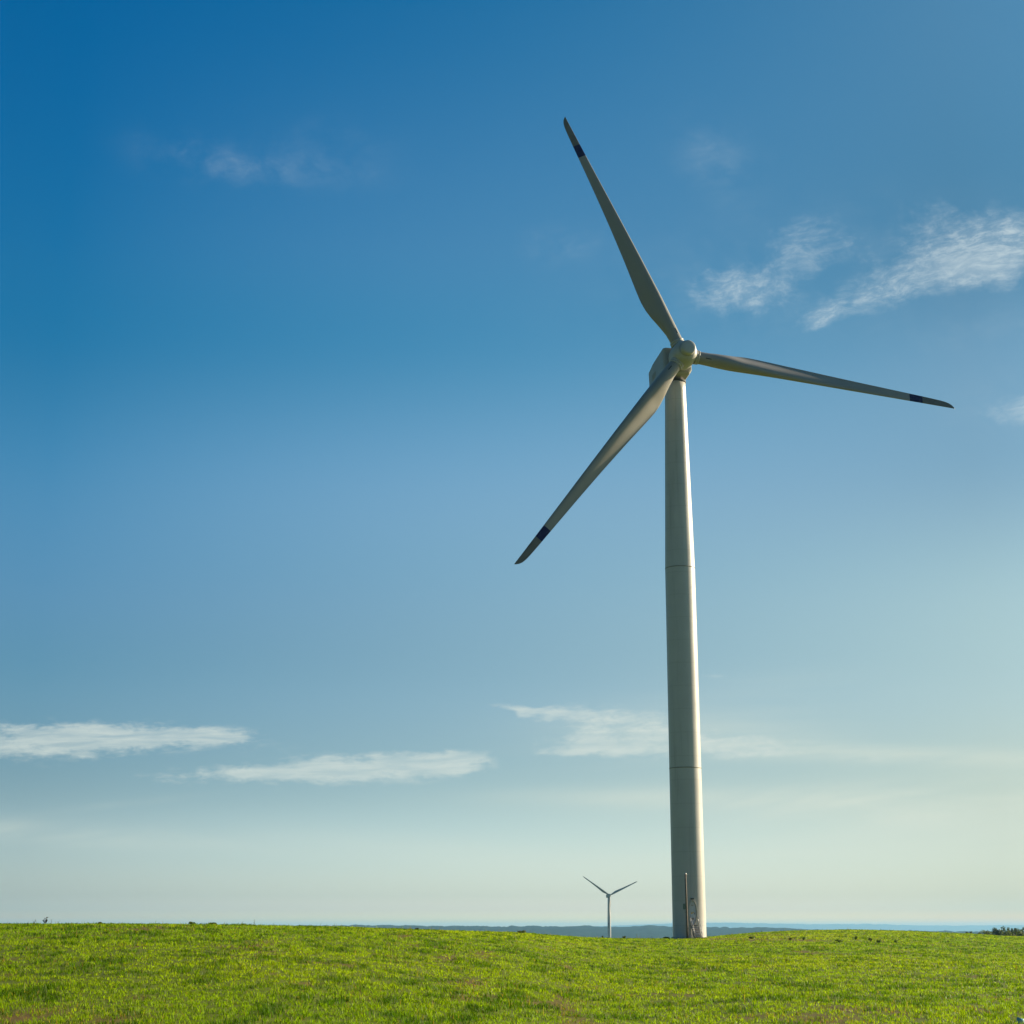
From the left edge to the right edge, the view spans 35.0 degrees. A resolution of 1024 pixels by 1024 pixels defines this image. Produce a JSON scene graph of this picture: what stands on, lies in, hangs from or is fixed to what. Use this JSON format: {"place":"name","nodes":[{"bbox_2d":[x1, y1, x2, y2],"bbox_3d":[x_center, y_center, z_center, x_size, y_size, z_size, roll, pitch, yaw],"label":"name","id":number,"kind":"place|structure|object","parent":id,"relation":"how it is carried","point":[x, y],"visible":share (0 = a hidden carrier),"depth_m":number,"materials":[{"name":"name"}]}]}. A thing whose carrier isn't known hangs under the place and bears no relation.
{"place":"outdoors","nodes":[
{"label":"outdoors","id":0,"kind":"place"},
{"bbox_2d":[0,921,1023,1023],"bbox_3d":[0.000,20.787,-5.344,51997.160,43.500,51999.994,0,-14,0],"label":"ground","id":1,"kind":"structure","parent":0,"point":[15,1018],"depth_m":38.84,"materials":[{"name":"green plant"}]},
{"bbox_2d":[583,876,636,937],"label":"wind turbine","id":2,"kind":"object","parent":1,"relation":"on","point":[608,896],"visible":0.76,"depth_m":1759.18,"materials":[{"name":"metal"}]},
{"bbox_2d":[683,873,688,938],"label":"wooden pole","id":3,"kind":"object","parent":1,"relation":"on","point":[685,904],"visible":0.96,"depth_m":180.68,"materials":[{"name":"brown wood"}]},
{"bbox_2d":[690,917,701,937],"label":"metal staircase","id":4,"kind":"structure","parent":1,"relation":"on","point":[695,931],"depth_m":180.87,"materials":[{"name":"metal"}]},
{"bbox_2d":[515,117,954,938],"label":"wind turbine","id":5,"kind":"object","parent":1,"relation":"on","point":[671,369],"visible":0.99,"depth_m":192.75,"materials":[{"name":"paint"}]},
{"bbox_2d":[688,900,696,924],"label":"door","id":6,"kind":"structure","parent":5,"relation":"in","point":[692,909],"depth_m":182.63,"materials":[{"name":"paint"}]},
{"bbox_2d":[979,930,992,934],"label":"young tree","id":7,"kind":"object","parent":1,"relation":"on","point":[985,932],"visible":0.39,"depth_m":396.47,"materials":[{"name":"green plant"}]},
{"bbox_2d":[994,929,1002,935],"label":"young tree","id":8,"kind":"object","parent":1,"relation":"on","point":[998,932],"visible":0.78,"depth_m":401.41,"materials":[{"name":"green plant"}]},
{"bbox_2d":[1002,930,1011,935],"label":"young tree","id":9,"kind":"object","parent":1,"relation":"on","point":[1006,933],"visible":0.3,"depth_m":391.15,"materials":[{"name":"green plant"}]},
{"bbox_2d":[1016,1017,1023,1023],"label":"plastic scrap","id":10,"kind":"object","parent":1,"relation":"on","point":[1019,1019],"visible":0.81,"depth_m":30.44,"materials":[{"name":"grey plastic"}]},
{"bbox_2d":[0,0,1023,926],"label":"sky","id":11,"kind":"structure","parent":0,"point":[315,315],"materials":[{"name":"blue"}]},
{"bbox_2d":[278,925,1023,937],"bbox_3d":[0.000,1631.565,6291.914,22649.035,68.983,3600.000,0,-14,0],"label":"hills","id":12,"kind":"structure","parent":0,"point":[649,931],"depth_m":5778.30,"materials":[{"name":"blue"}]},
{"bbox_2d":[599,923,1023,931],"bbox_3d":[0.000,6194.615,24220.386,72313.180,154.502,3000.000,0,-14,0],"label":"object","id":13,"kind":"structure","parent":0,"point":[973,928],"depth_m":23692.43,"materials":[{"name":"blue"}]}
]}

